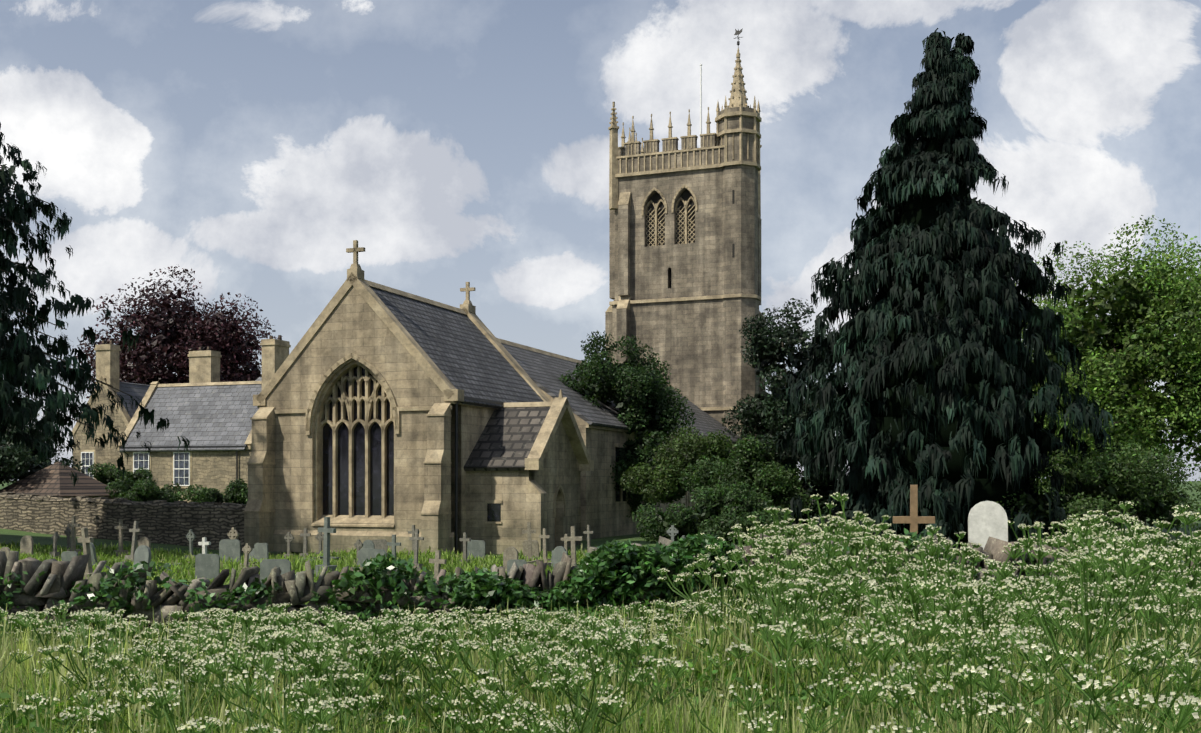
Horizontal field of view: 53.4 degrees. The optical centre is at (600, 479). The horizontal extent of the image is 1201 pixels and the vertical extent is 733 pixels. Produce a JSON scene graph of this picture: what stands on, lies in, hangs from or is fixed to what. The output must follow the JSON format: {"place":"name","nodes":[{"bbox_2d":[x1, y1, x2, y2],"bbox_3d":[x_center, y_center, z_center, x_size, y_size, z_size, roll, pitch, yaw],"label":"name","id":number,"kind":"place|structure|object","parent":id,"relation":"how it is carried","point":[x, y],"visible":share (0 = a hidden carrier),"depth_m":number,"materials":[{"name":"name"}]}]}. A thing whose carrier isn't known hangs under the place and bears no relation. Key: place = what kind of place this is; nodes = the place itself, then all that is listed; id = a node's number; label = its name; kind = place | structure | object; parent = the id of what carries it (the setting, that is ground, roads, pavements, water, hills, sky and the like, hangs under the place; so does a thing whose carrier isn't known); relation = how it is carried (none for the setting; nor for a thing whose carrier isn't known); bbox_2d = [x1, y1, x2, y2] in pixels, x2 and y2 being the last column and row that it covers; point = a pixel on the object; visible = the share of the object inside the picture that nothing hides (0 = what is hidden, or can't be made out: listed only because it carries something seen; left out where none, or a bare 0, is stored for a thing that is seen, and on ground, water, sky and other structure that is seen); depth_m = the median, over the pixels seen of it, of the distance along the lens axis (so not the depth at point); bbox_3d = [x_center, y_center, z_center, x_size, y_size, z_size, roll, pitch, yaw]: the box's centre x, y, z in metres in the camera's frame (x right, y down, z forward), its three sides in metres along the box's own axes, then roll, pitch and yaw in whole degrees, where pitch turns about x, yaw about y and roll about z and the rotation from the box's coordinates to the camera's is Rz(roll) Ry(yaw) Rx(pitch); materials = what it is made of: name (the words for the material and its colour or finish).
{"place":"outdoors","nodes":[
{"label":"outdoors","id":0,"kind":"place"},
{"bbox_2d":[0,481,1200,611],"bbox_3d":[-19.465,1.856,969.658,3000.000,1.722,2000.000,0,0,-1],"label":"ground","id":1,"kind":"structure","parent":0,"point":[7,536],"depth_m":45.26,"materials":[{"name":"green plant"}]},
{"bbox_2d":[0,547,10,557],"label":"headstone","id":2,"kind":"object","parent":1,"relation":"on","point":[6,549],"visible":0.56,"depth_m":29.50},
{"bbox_2d":[20,535,33,556],"bbox_3d":[-15.654,1.869,32.559,0.475,0.693,0.198,-1,-3,19],"label":"headstone","id":3,"kind":"object","parent":1,"relation":"on","point":[26,544],"visible":0.69,"depth_m":32.53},
{"bbox_2d":[0,423,62,486],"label":"hedge bush","id":4,"kind":"object","parent":1,"relation":"on","point":[14,461],"visible":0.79,"depth_m":49.54,"materials":[{"name":"green plant"}]},
{"bbox_2d":[1,414,86,483],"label":"hedge bush","id":5,"kind":"object","parent":1,"relation":"on","point":[34,456],"visible":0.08,"depth_m":54.80,"materials":[{"name":"green plant"}]},
{"bbox_2d":[49,532,60,557],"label":"grave","id":6,"kind":"object","parent":1,"relation":"on","point":[55,537],"visible":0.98,"depth_m":33.47,"materials":[{"name":"stone"}]},
{"bbox_2d":[64,527,70,548],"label":"grave","id":7,"kind":"object","parent":1,"relation":"on","point":[67,531],"visible":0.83,"depth_m":37.16,"materials":[{"name":"stone"}]},
{"bbox_2d":[61,551,77,560],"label":"grave","id":8,"kind":"object","parent":1,"relation":"on","point":[67,555],"visible":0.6,"depth_m":28.01,"materials":[{"name":"grey stone"}]},
{"bbox_2d":[67,516,80,555],"bbox_3d":[-15.478,1.668,35.044,0.456,1.201,0.364,1,0,19],"label":"grave cross","id":9,"kind":"object","parent":1,"relation":"on","point":[73,525],"visible":0.65,"depth_m":35.02,"materials":[{"name":"stone"}]},
{"bbox_2d":[77,528,93,578],"bbox_3d":[-10.926,1.630,25.405,0.471,1.215,0.377,-1,6,30],"label":"grave","id":10,"kind":"object","parent":1,"relation":"on","point":[85,540],"visible":0.62,"depth_m":25.35,"materials":[{"name":"stone"}]},
{"bbox_2d":[90,542,98,566],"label":"grave","id":11,"kind":"object","parent":1,"relation":"on","point":[93,552],"visible":0.25,"depth_m":31.32,"materials":[{"name":"grey stone"}]},
{"bbox_2d":[0,123,190,485],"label":"cedar tree","id":12,"kind":"object","parent":1,"relation":"on","point":[20,356],"visible":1,"depth_m":38.33,"materials":[{"name":"green plant"}]},
{"bbox_2d":[111,519,127,555],"bbox_3d":[-14.699,1.790,36.562,0.455,1.168,0.364,0,0,11],"label":"grave cross","id":13,"kind":"object","parent":1,"relation":"on","point":[120,527],"visible":0.73,"depth_m":36.52,"materials":[{"name":"stone"}]},
{"bbox_2d":[87,462,156,488],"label":"garden bush","id":14,"kind":"object","parent":1,"relation":"on","point":[107,473],"visible":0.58,"depth_m":54.22,"materials":[{"name":"green plant"}]},
{"bbox_2d":[0,492,245,552],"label":"boundary wall","id":15,"kind":"structure","parent":1,"relation":"on","point":[166,522],"depth_m":45.09,"materials":[{"name":"stone"}]},
{"bbox_2d":[123,521,141,561],"bbox_3d":[-13.313,1.790,34.078,0.481,1.217,0.385,-2,-10,26],"label":"grave","id":16,"kind":"object","parent":1,"relation":"on","point":[135,530],"visible":0.75,"depth_m":34.05,"materials":[{"name":"stone"}]},
{"bbox_2d":[133,545,150,570],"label":"grave","id":17,"kind":"object","parent":1,"relation":"on","point":[142,552],"visible":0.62,"depth_m":27.69,"materials":[{"name":"grey stone"}]},
{"bbox_2d":[138,537,150,549],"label":"grave","id":18,"kind":"object","parent":1,"relation":"on","point":[145,541],"visible":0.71,"depth_m":36.55,"materials":[{"name":"stone"}]},
{"bbox_2d":[0,335,290,502],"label":"house","id":19,"kind":"structure","parent":1,"relation":"on","point":[207,412],"depth_m":71.03,"materials":[{"name":"stone"}]},
{"bbox_2d":[105,475,186,502],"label":"garden bush","id":20,"kind":"object","parent":1,"relation":"on","point":[142,492],"visible":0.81,"depth_m":50.04,"materials":[{"name":"green plant"}]},
{"bbox_2d":[73,266,282,397],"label":"copper beech tree","id":21,"kind":"object","parent":1,"relation":"on","point":[173,342],"visible":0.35,"depth_m":82.45,"materials":[{"name":"purple plant"}]},
{"bbox_2d":[185,529,195,559],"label":"grave","id":22,"kind":"object","parent":1,"relation":"on","point":[190,536],"visible":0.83,"depth_m":36.76,"materials":[{"name":"grey stone"}]},
{"bbox_2d":[198,537,210,553],"bbox_3d":[-10.499,1.954,31.650,0.380,0.838,0.304,-2,-1,19],"label":"grave cross","id":23,"kind":"object","parent":1,"relation":"on","point":[204,543],"visible":0.42,"depth_m":31.62,"materials":[{"name":"white stone"}]},
{"bbox_2d":[195,554,219,580],"bbox_3d":[-8.286,1.871,25.156,0.513,0.609,0.061,1,0,4],"label":"grave","id":24,"kind":"object","parent":1,"relation":"on","point":[207,566],"visible":0.75,"depth_m":25.13,"materials":[{"name":"grey stone"}]},
{"bbox_2d":[182,478,247,503],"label":"garden bush","id":25,"kind":"object","parent":1,"relation":"on","point":[237,492],"visible":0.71,"depth_m":49.82,"materials":[{"name":"green plant"}]},
{"bbox_2d":[219,539,240,565],"bbox_3d":[-10.140,2.017,32.656,0.627,0.759,0.053,-1,0,14],"label":"headstone","id":26,"kind":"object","parent":1,"relation":"on","point":[230,548],"depth_m":32.62,"materials":[{"name":"grey stone"}]},
{"bbox_2d":[227,527,238,538],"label":"grave","id":27,"kind":"object","parent":1,"relation":"on","point":[233,533],"visible":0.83,"depth_m":36.64,"materials":[{"name":"stone"}]},
{"bbox_2d":[239,543,252,573],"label":"grave","id":28,"kind":"object","parent":1,"relation":"on","point":[247,549],"visible":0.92,"depth_m":27.68,"materials":[{"name":"stone"}]},
{"bbox_2d":[249,548,254,560],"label":"grave","id":29,"kind":"object","parent":1,"relation":"on","point":[251,553],"visible":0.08,"depth_m":34.17,"materials":[{"name":"grey stone"}]},
{"bbox_2d":[254,543,268,560],"bbox_3d":[-9.565,2.100,33.670,0.462,0.627,0.053,-2,-1,25],"label":"headstone","id":30,"kind":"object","parent":1,"relation":"on","point":[261,550],"depth_m":33.64,"materials":[{"name":"grey stone"}]},
{"bbox_2d":[260,559,290,582],"bbox_3d":[-6.014,1.812,22.088,0.569,0.675,0.061,-1,-1,4],"label":"grave","id":31,"kind":"object","parent":1,"relation":"on","point":[267,566],"visible":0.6,"depth_m":22.07,"materials":[{"name":"grey stone"}]},
{"bbox_2d":[283,532,295,558],"bbox_3d":[-9.700,2.087,37.163,0.379,0.904,0.304,0,0,19],"label":"cross grave marker","id":32,"kind":"object","parent":1,"relation":"on","point":[288,537],"visible":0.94,"depth_m":37.13,"materials":[{"name":"stone"}]},
{"bbox_2d":[298,528,310,557],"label":"grave","id":33,"kind":"object","parent":1,"relation":"on","point":[305,534],"visible":0.62,"depth_m":37.22,"materials":[{"name":"stone"}]},
{"bbox_2d":[315,532,323,556],"bbox_3d":[-8.964,2.109,38.180,0.364,0.871,0.292,-1,0,14],"label":"celtic cross","id":34,"kind":"object","parent":1,"relation":"on","point":[320,538],"visible":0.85,"depth_m":38.15,"materials":[{"name":"stone"}]},
{"bbox_2d":[301,556,339,561],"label":"grave","id":35,"kind":"object","parent":1,"relation":"on","point":[321,557],"visible":0.21,"depth_m":34.55,"materials":[{"name":"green stone"}]},
{"bbox_2d":[314,517,336,576],"bbox_3d":[-6.342,1.555,27.636,0.545,1.375,0.436,2,2,29],"label":"grave","id":36,"kind":"object","parent":1,"relation":"on","point":[327,530],"visible":0.65,"depth_m":27.59,"materials":[{"name":"grey stone"}]},
{"bbox_2d":[354,539,362,564],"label":"grave","id":37,"kind":"object","parent":1,"relation":"on","point":[358,544],"visible":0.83,"depth_m":31.30,"materials":[{"name":"stone"}]},
{"bbox_2d":[362,540,374,548],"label":"grave","id":38,"kind":"object","parent":1,"relation":"on","point":[368,544],"visible":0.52,"depth_m":34.58,"materials":[{"name":"grey stone"}]},
{"bbox_2d":[357,548,386,566],"bbox_3d":[-5.694,2.021,29.740,0.792,0.594,0.053,2,1,19],"label":"headstone","id":39,"kind":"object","parent":1,"relation":"on","point":[364,554],"depth_m":29.75,"materials":[{"name":"grey stone"}]},
{"bbox_2d":[372,539,387,554],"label":"grave","id":40,"kind":"object","parent":1,"relation":"on","point":[380,543],"visible":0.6,"depth_m":36.77,"materials":[{"name":"stone"}]},
{"bbox_2d":[387,535,404,574],"bbox_3d":[-4.950,1.827,28.607,0.401,1.014,0.321,0,1,18],"label":"grave","id":41,"kind":"object","parent":1,"relation":"on","point":[393,543],"visible":0.46,"depth_m":28.57,"materials":[{"name":"grey stone"}]},
{"bbox_2d":[408,525,420,555],"bbox_3d":[-5.902,1.970,37.747,0.418,1.069,0.334,-2,-1,19],"label":"grave cross","id":42,"kind":"object","parent":1,"relation":"on","point":[412,532],"visible":0.38,"depth_m":37.71,"materials":[{"name":"stone"}]},
{"bbox_2d":[409,529,423,570],"bbox_3d":[-4.815,1.847,31.196,0.441,1.105,0.353,-1,-7,18],"label":"grave","id":43,"kind":"object","parent":1,"relation":"on","point":[416,538],"visible":0.56,"depth_m":31.17,"materials":[{"name":"stone"}]},
{"bbox_2d":[429,550,446,578],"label":"grave","id":44,"kind":"object","parent":1,"relation":"on","point":[438,561],"visible":0.44,"depth_m":22.05,"materials":[{"name":"stone"}]},
{"bbox_2d":[459,532,470,563],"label":"grave","id":45,"kind":"object","parent":1,"relation":"on","point":[464,539],"visible":0.54,"depth_m":34.17,"materials":[{"name":"stone"}]},
{"bbox_2d":[467,540,484,559],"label":"grave","id":46,"kind":"object","parent":1,"relation":"on","point":[475,548],"visible":0.6,"depth_m":37.00,"materials":[{"name":"grey stone"}]},
{"bbox_2d":[243,240,741,554],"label":"church","id":47,"kind":"structure","parent":1,"relation":"on","point":[386,413],"depth_m":42.20,"materials":[{"name":"beige stone"}]},
{"bbox_2d":[503,546,518,570],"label":"grave","id":48,"kind":"object","parent":1,"relation":"on","point":[511,552],"visible":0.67,"depth_m":31.15,"materials":[{"name":"stone"}]},
{"bbox_2d":[507,559,526,574],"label":"grave","id":49,"kind":"object","parent":1,"relation":"on","point":[510,562],"visible":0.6,"depth_m":28.02,"materials":[{"name":"grey stone"}]},
{"bbox_2d":[522,522,535,561],"bbox_3d":[-2.129,1.911,35.818,0.471,1.267,0.376,-2,0,2],"label":"grave cross","id":50,"kind":"object","parent":1,"relation":"on","point":[528,531],"visible":0.56,"depth_m":35.77,"materials":[{"name":"stone"}]},
{"bbox_2d":[0,528,1060,631],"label":"ivy foliage","id":51,"kind":"object","parent":1,"relation":"on","point":[612,562],"visible":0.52,"depth_m":13.09,"materials":[{"name":"green plant"}]},
{"bbox_2d":[522,540,539,557],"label":"grave","id":52,"kind":"object","parent":1,"relation":"on","point":[535,548],"visible":0.6,"depth_m":37.57,"materials":[{"name":"stone"}]},
{"bbox_2d":[527,560,550,568],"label":"grave","id":53,"kind":"object","parent":1,"relation":"on","point":[549,563],"visible":0.12,"depth_m":33.84,"materials":[{"name":"stone"}]},
{"bbox_2d":[539,528,550,562],"bbox_3d":[-1.617,1.975,34.832,0.417,1.102,0.334,-1,-1,31],"label":"grave cross","id":54,"kind":"object","parent":1,"relation":"on","point":[544,536],"visible":0.58,"depth_m":34.79,"materials":[{"name":"stone"}]},
{"bbox_2d":[551,546,567,570],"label":"grave","id":55,"kind":"object","parent":1,"relation":"on","point":[557,553],"visible":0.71,"depth_m":31.61,"materials":[{"name":"grey stone"}]},
{"bbox_2d":[561,534,570,557],"bbox_3d":[-1.054,2.088,36.334,0.380,0.871,0.304,2,1,19],"label":"grave cross","id":56,"kind":"object","parent":1,"relation":"on","point":[565,544],"visible":0.27,"depth_m":36.30,"materials":[{"name":"stone"}]},
{"bbox_2d":[564,526,582,566],"bbox_3d":[-0.644,1.774,28.546,0.520,1.310,0.416,-1,0,15],"label":"grave","id":57,"kind":"object","parent":1,"relation":"on","point":[573,538],"visible":0.4,"depth_m":28.50,"materials":[{"name":"stone"}]},
{"bbox_2d":[582,525,593,557],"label":"grave","id":58,"kind":"object","parent":1,"relation":"on","point":[588,532],"visible":0.42,"depth_m":37.83,"materials":[{"name":"stone"}]},
{"bbox_2d":[0,534,1194,640],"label":"dry stone wall","id":59,"kind":"structure","parent":1,"relation":"on","point":[57,578],"depth_m":13.03,"materials":[{"name":"grey stone"}]},
{"bbox_2d":[0,492,1200,732],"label":"cow parsley flowers","id":60,"kind":"object","parent":1,"relation":"on","point":[954,602],"visible":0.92,"depth_m":6.47,"materials":[{"name":"white plant"}]},
{"bbox_2d":[0,599,1200,732],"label":"grass","id":61,"kind":"structure","parent":1,"relation":"on","point":[23,720],"depth_m":7.57,"materials":[{"name":"green plant"}]},
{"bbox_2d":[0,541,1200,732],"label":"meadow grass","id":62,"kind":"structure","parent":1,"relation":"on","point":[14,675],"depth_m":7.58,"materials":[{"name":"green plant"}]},
{"bbox_2d":[558,330,695,521],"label":"tree","id":63,"kind":"object","parent":1,"relation":"on","point":[638,394],"visible":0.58,"depth_m":53.70,"materials":[{"name":"green plant"}]},
{"bbox_2d":[667,525,677,540],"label":"grave","id":64,"kind":"object","parent":1,"relation":"on","point":[672,531],"visible":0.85,"depth_m":37.32,"materials":[{"name":"grey stone"}]},
{"bbox_2d":[618,425,741,509],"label":"elder bush","id":65,"kind":"object","parent":1,"relation":"on","point":[664,486],"visible":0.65,"depth_m":49.05,"materials":[{"name":"green plant"}]},
{"bbox_2d":[632,482,792,545],"bbox_3d":[3.652,1.229,38.042,4.865,2.378,3.843,0,0,36],"label":"bush","id":66,"kind":"object","parent":1,"relation":"on","point":[724,513],"visible":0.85,"depth_m":37.71,"materials":[{"name":"green plant"}]},
{"bbox_2d":[678,435,810,518],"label":"hazel bush","id":67,"kind":"object","parent":1,"relation":"on","point":[772,479],"visible":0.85,"depth_m":45.25,"materials":[{"name":"green plant"}]},
{"bbox_2d":[721,298,847,474],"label":"yew tree","id":68,"kind":"object","parent":1,"relation":"on","point":[764,412],"visible":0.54,"depth_m":73.05,"materials":[{"name":"green plant"}]},
{"bbox_2d":[751,411,847,537],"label":"bush","id":69,"kind":"object","parent":1,"relation":"on","point":[823,490],"visible":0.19,"depth_m":45.90,"materials":[{"name":"green plant"}]},
{"bbox_2d":[893,485,934,540],"bbox_3d":[5.096,1.140,19.418,0.759,2.110,0.607,0,2,8],"label":"cross grave marker","id":70,"kind":"object","parent":1,"relation":"on","point":[913,519],"visible":0.45,"depth_m":19.34,"materials":[{"name":"brown wood"}]},
{"bbox_2d":[773,28,1123,552],"bbox_3d":[11.842,-5.735,42.013,12.963,20.352,14.860,0,0,-1],"label":"cypress tree","id":71,"kind":"object","parent":1,"relation":"on","point":[942,374],"visible":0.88,"depth_m":39.83,"materials":[{"name":"green plant"}]},
{"bbox_2d":[968,501,1007,549],"bbox_3d":[6.017,1.279,18.508,0.719,1.900,0.308,-1,-2,12],"label":"white headstone","id":72,"kind":"object","parent":1,"relation":"on","point":[986,519],"visible":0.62,"depth_m":18.48,"materials":[{"name":"stone"}]},
{"bbox_2d":[996,440,1200,538],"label":"bush","id":73,"kind":"object","parent":1,"relation":"on","point":[1144,485],"visible":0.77,"depth_m":39.28,"materials":[{"name":"green plant"}]},
{"bbox_2d":[1015,215,1200,535],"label":"lime tree","id":74,"kind":"object","parent":1,"relation":"on","point":[1154,308],"visible":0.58,"depth_m":51.70,"materials":[{"name":"green plant"}]},
{"bbox_2d":[1032,358,1185,508],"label":"bush","id":75,"kind":"object","parent":1,"relation":"on","point":[1154,387],"depth_m":61.86,"materials":[{"name":"green plant"}]},
{"bbox_2d":[0,0,1200,480],"label":"sky","id":76,"kind":"structure","parent":0,"point":[245,145],"materials":[{"name":"blue"}]},
{"bbox_2d":[605,28,765,440],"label":"church tower","id":77,"kind":"structure","parent":0,"point":[685,258],"depth_m":78.82,"materials":[{"name":"beige stone"}]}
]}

